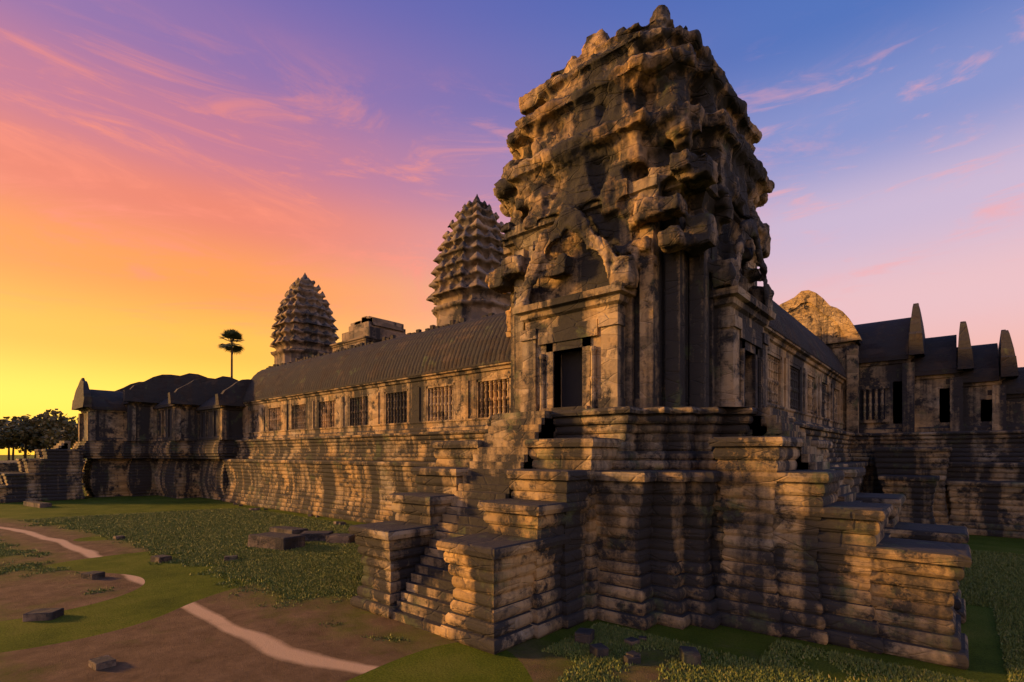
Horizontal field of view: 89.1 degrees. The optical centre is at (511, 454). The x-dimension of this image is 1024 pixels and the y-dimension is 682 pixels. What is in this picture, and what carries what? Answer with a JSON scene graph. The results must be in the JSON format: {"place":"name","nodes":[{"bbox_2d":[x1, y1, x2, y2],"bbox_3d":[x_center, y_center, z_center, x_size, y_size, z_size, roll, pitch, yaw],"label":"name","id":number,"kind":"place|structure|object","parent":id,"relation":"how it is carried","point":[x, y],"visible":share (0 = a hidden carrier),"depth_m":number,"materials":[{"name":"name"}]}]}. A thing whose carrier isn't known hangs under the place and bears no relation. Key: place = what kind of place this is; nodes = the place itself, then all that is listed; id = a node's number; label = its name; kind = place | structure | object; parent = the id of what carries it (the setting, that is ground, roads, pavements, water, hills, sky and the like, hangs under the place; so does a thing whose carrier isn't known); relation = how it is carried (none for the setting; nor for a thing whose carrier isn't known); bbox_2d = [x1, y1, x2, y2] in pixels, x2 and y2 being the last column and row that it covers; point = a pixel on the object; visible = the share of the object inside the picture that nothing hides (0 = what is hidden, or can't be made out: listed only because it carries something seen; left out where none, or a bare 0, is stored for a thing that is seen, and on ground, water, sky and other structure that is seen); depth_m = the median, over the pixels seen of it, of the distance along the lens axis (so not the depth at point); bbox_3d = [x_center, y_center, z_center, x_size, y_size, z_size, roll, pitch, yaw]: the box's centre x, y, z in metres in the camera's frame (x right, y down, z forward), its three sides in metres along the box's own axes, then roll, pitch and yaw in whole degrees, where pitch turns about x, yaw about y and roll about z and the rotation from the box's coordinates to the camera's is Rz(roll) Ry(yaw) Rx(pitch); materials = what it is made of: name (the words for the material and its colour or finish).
{"place":"outdoors","nodes":[
{"label":"outdoors","id":0,"kind":"place"},
{"bbox_2d":[85,411,217,437],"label":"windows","id":1,"kind":"structure","parent":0,"point":[216,421],"depth_m":52.99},
{"bbox_2d":[78,401,243,440],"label":"pavilion walls","id":2,"kind":"structure","parent":0,"point":[137,421],"depth_m":53.60,"materials":[{"name":"brown stone"}]},
{"bbox_2d":[71,373,250,410],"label":"pavilion roofs","id":3,"kind":"structure","parent":2,"relation":"on","point":[168,390],"depth_m":53.93,"materials":[{"name":"grey stone"}]},
{"bbox_2d":[217,328,244,377],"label":"sugar palm","id":4,"kind":"object","parent":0,"point":[233,334],"depth_m":104.55,"materials":[{"name":"green plant"}]},
{"bbox_2d":[330,316,406,350],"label":"rooftop structure","id":5,"kind":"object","parent":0,"point":[366,329],"depth_m":69.13,"materials":[{"name":"beige stone"}]},
{"bbox_2d":[270,273,338,365],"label":"temple tower","id":6,"kind":"structure","parent":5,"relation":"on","point":[303,326],"depth_m":81.84,"materials":[{"name":"stone"}]},
{"bbox_2d":[426,194,510,325],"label":"temple tower","id":7,"kind":"structure","parent":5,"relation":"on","point":[469,257],"depth_m":55.84,"materials":[{"name":"beige stone"}]},
{"bbox_2d":[242,361,510,439],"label":"gallery wall","id":8,"kind":"structure","parent":0,"point":[404,405],"depth_m":35.10,"materials":[{"name":"beige stone"}]},
{"bbox_2d":[243,305,510,401],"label":"gallery roof","id":9,"kind":"structure","parent":8,"relation":"on","point":[463,343],"depth_m":35.34,"materials":[{"name":"grey stone"}]},
{"bbox_2d":[433,381,506,419],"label":"window balusters","id":10,"kind":"object","parent":8,"relation":"in","point":[484,398],"depth_m":29.71,"materials":[{"name":"beige stone"}]},
{"bbox_2d":[0,455,1023,681],"bbox_3d":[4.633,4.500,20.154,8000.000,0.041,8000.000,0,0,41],"label":"ground","id":11,"kind":"structure","parent":0,"point":[143,620],"depth_m":12.95,"materials":[{"name":"green plant"}]},
{"bbox_2d":[0,441,22,448],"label":"tree","id":12,"kind":"object","parent":11,"relation":"on","point":[11,443],"depth_m":292.63,"materials":[{"name":"green plant"}]},
{"bbox_2d":[0,420,37,459],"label":"tree","id":13,"kind":"object","parent":11,"relation":"on","point":[9,433],"depth_m":247.57,"materials":[{"name":"green plant"}]},
{"bbox_2d":[0,414,40,457],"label":"tree","id":14,"kind":"object","parent":11,"relation":"on","point":[26,421],"depth_m":262.95,"materials":[{"name":"green plant"}]},
{"bbox_2d":[14,443,50,457],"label":"tree","id":15,"kind":"object","parent":11,"relation":"on","point":[29,448],"depth_m":299.35,"materials":[{"name":"green plant"}]},
{"bbox_2d":[26,418,44,448],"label":"tree","id":16,"kind":"object","parent":11,"relation":"on","point":[27,442],"depth_m":267.75,"materials":[{"name":"green plant"}]},
{"bbox_2d":[23,501,51,507],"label":"fallen block","id":17,"kind":"object","parent":11,"relation":"on","point":[37,504],"depth_m":44.15,"materials":[{"name":"stone"}]},
{"bbox_2d":[23,608,63,621],"bbox_3d":[-12.860,4.451,14.281,0.704,0.309,0.505,0,0,-11],"label":"fallen block","id":18,"kind":"object","parent":11,"relation":"on","point":[43,614],"depth_m":14.10,"materials":[{"name":"stone"}]},
{"bbox_2d":[0,460,86,471],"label":"terrace","id":19,"kind":"structure","parent":11,"relation":"on","point":[8,465],"depth_m":79.32,"materials":[{"name":"stone"}]},
{"bbox_2d":[24,409,68,444],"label":"tree","id":20,"kind":"object","parent":11,"relation":"on","point":[40,422],"visible":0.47,"depth_m":252.38,"materials":[{"name":"green plant"}]},
{"bbox_2d":[39,423,73,448],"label":"tree","id":21,"kind":"object","parent":11,"relation":"on","point":[43,442],"visible":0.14,"depth_m":248.54,"materials":[{"name":"green plant"}]},
{"bbox_2d":[44,416,77,446],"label":"tree","id":22,"kind":"object","parent":11,"relation":"on","point":[69,432],"visible":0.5,"depth_m":238.63,"materials":[{"name":"green plant"}]},
{"bbox_2d":[81,571,104,579],"bbox_3d":[-15.225,4.452,18.901,0.608,0.307,0.459,0,0,17],"label":"fallen block","id":23,"kind":"object","parent":11,"relation":"on","point":[91,575],"depth_m":18.74,"materials":[{"name":"stone"}]},
{"bbox_2d":[89,655,115,670],"bbox_3d":[-8.684,4.475,11.026,0.455,0.257,0.353,0,0,35],"label":"fallen block","id":24,"kind":"object","parent":11,"relation":"on","point":[101,662],"depth_m":10.94,"materials":[{"name":"stone"}]},
{"bbox_2d":[113,535,124,539],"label":"fallen block","id":25,"kind":"object","parent":11,"relation":"on","point":[118,537],"depth_m":27.48,"materials":[{"name":"stone"}]},
{"bbox_2d":[0,440,238,502],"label":"stone terrace","id":26,"kind":"structure","parent":11,"relation":"on","point":[181,469],"depth_m":52.55,"materials":[{"name":"brown stone"}]},
{"bbox_2d":[150,555,171,562],"bbox_3d":[-14.752,4.441,21.860,0.714,0.335,0.509,0,0,29],"label":"fallen block","id":27,"kind":"object","parent":11,"relation":"on","point":[159,558],"depth_m":21.71,"materials":[{"name":"stone"}]},
{"bbox_2d":[224,555,237,560],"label":"fallen block","id":28,"kind":"object","parent":11,"relation":"on","point":[231,557],"depth_m":21.92,"materials":[{"name":"stone"}]},
{"bbox_2d":[248,532,304,549],"bbox_3d":[-11.379,4.253,25.144,2.413,0.762,1.339,0,0,24],"label":"fallen block","id":29,"kind":"object","parent":11,"relation":"on","point":[278,541],"depth_m":24.64,"materials":[{"name":"stone"}]},
{"bbox_2d":[269,525,308,534],"bbox_3d":[-12.129,4.300,28.255,2.222,0.650,1.032,0,0,35],"label":"fallen block","id":30,"kind":"object","parent":11,"relation":"on","point":[288,529],"depth_m":27.87,"materials":[{"name":"stone"}]},
{"bbox_2d":[299,531,332,541],"bbox_3d":[-10.160,4.326,27.023,1.524,0.574,0.921,0,0,-5],"label":"fallen block","id":31,"kind":"object","parent":11,"relation":"on","point":[315,535],"depth_m":26.60,"materials":[{"name":"stone"}]},
{"bbox_2d":[326,533,355,543],"bbox_3d":[-8.667,4.348,26.452,1.316,0.546,0.821,0,0,12],"label":"fallen block","id":32,"kind":"object","parent":11,"relation":"on","point":[344,538],"depth_m":26.12,"materials":[{"name":"stone"}]},
{"bbox_2d":[222,429,487,522],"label":"stone terrace","id":33,"kind":"structure","parent":11,"relation":"on","point":[357,478],"depth_m":37.32,"materials":[{"name":"brown stone"}]},
{"bbox_2d":[348,411,620,654],"bbox_3d":[-0.896,1.779,15.412,6.660,6.242,5.260,0,0,41],"label":"stair","id":34,"kind":"object","parent":11,"relation":"on","point":[488,544],"visible":0.93,"depth_m":14.13,"materials":[{"name":"stone"}]},
{"bbox_2d":[574,627,593,644],"bbox_3d":[1.743,4.415,12.476,0.389,0.381,0.434,0,0,25],"label":"rubble","id":35,"kind":"object","parent":11,"relation":"on","point":[583,635],"visible":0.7,"depth_m":12.33,"materials":[{"name":"stone"}]},
{"bbox_2d":[589,643,608,657],"bbox_3d":[1.950,4.444,11.637,0.323,0.320,0.360,0,0,-20],"label":"rubble","id":36,"kind":"object","parent":11,"relation":"on","point":[599,650],"visible":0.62,"depth_m":11.52,"materials":[{"name":"stone"}]},
{"bbox_2d":[624,637,639,645],"bbox_3d":[2.846,4.495,12.331,0.280,0.215,0.253,0,0,-39],"label":"rubble","id":37,"kind":"object","parent":11,"relation":"on","point":[631,640],"visible":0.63,"depth_m":12.27,"materials":[{"name":"stone"}]},
{"bbox_2d":[624,655,640,664],"bbox_3d":[2.594,4.481,11.216,0.322,0.245,0.210,0,0,-15],"label":"rubble","id":38,"kind":"object","parent":11,"relation":"on","point":[629,659],"visible":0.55,"depth_m":11.13,"materials":[{"name":"stone"}]},
{"bbox_2d":[626,650,639,656],"bbox_3d":[2.644,4.467,11.333,0.240,0.280,0.244,0,0,-32],"label":"rubble","id":39,"kind":"object","parent":38,"relation":"on","point":[632,653],"visible":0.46,"depth_m":11.29,"materials":[{"name":"stone"}]},
{"bbox_2d":[486,406,796,630],"bbox_3d":[4.633,1.572,20.154,12.219,5.844,12.219,0,0,41],"label":"tower base","id":40,"kind":"object","parent":11,"relation":"on","point":[659,553],"visible":0.34,"depth_m":14.08,"materials":[{"name":"brown stone"}]},
{"bbox_2d":[502,173,775,412],"bbox_3d":[4.633,-4.815,20.154,9.260,6.970,9.260,0,0,41],"label":"tower base","id":41,"kind":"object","parent":40,"relation":"on","point":[675,329],"depth_m":16.06,"materials":[{"name":"beige stone"}]},
{"bbox_2d":[562,351,581,406],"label":"tower doors","id":42,"kind":"structure","parent":41,"relation":"in","point":[571,379],"depth_m":17.33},
{"bbox_2d":[485,5,774,331],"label":"temple tower","id":43,"kind":"structure","parent":41,"relation":"on","point":[607,118],"depth_m":16.51,"materials":[{"name":"stone"}]},
{"bbox_2d":[679,646,700,665],"bbox_3d":[3.858,4.426,11.292,0.383,0.368,0.471,0,0,7],"label":"rubble","id":44,"kind":"object","parent":11,"relation":"on","point":[688,654],"visible":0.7,"depth_m":11.09,"materials":[{"name":"stone"}]},
{"bbox_2d":[794,422,869,492],"bbox_3d":[12.905,1.572,27.546,8.138,5.844,22.936,0,0,41],"label":"gallery base","id":45,"kind":"object","parent":11,"relation":"on","point":[840,454],"visible":0.07,"depth_m":28.73,"materials":[{"name":"brown stone"}]},
{"bbox_2d":[708,407,971,669],"bbox_3d":[9.374,1.779,14.624,5.260,6.242,6.660,0,0,41],"label":"stair","id":46,"kind":"object","parent":11,"relation":"on","point":[814,547],"visible":0.98,"depth_m":12.67,"materials":[{"name":"stone"}]},
{"bbox_2d":[850,430,1023,538],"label":"stone base","id":47,"kind":"object","parent":11,"relation":"on","point":[972,482],"visible":0.66,"depth_m":29.22,"materials":[{"name":"brown stone"}]},
{"bbox_2d":[0,507,1023,681],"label":"grass","id":48,"kind":"structure","parent":0,"point":[221,525],"depth_m":18.70,"materials":[{"name":"green plant"}]},
{"bbox_2d":[0,0,1023,454],"label":"sky","id":49,"kind":"structure","parent":0,"point":[169,169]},
{"bbox_2d":[764,326,846,430],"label":"gallery wall","id":50,"kind":"structure","parent":0,"point":[803,386],"depth_m":25.50,"materials":[{"name":"beige stone"}]},
{"bbox_2d":[768,300,846,378],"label":"gallery roof","id":51,"kind":"structure","parent":50,"relation":"on","point":[785,324],"depth_m":25.98,"materials":[{"name":"grey stone"}]},
{"bbox_2d":[779,290,861,343],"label":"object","id":52,"kind":"structure","parent":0,"point":[819,317],"depth_m":34.82,"materials":[{"name":"beige stone"}]},
{"bbox_2d":[860,389,884,419],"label":"window balusters","id":53,"kind":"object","parent":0,"point":[867,403],"visible":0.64,"depth_m":34.11,"materials":[{"name":"brown stone"}]},
{"bbox_2d":[826,340,1023,432],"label":"pavilion walls","id":54,"kind":"structure","parent":0,"point":[928,403],"depth_m":32.63,"materials":[{"name":"beige stone"}]},
{"bbox_2d":[854,303,1023,394],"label":"pavilion roofs","id":55,"kind":"structure","parent":54,"relation":"on","point":[895,339],"depth_m":32.16,"materials":[{"name":"grey stone"}]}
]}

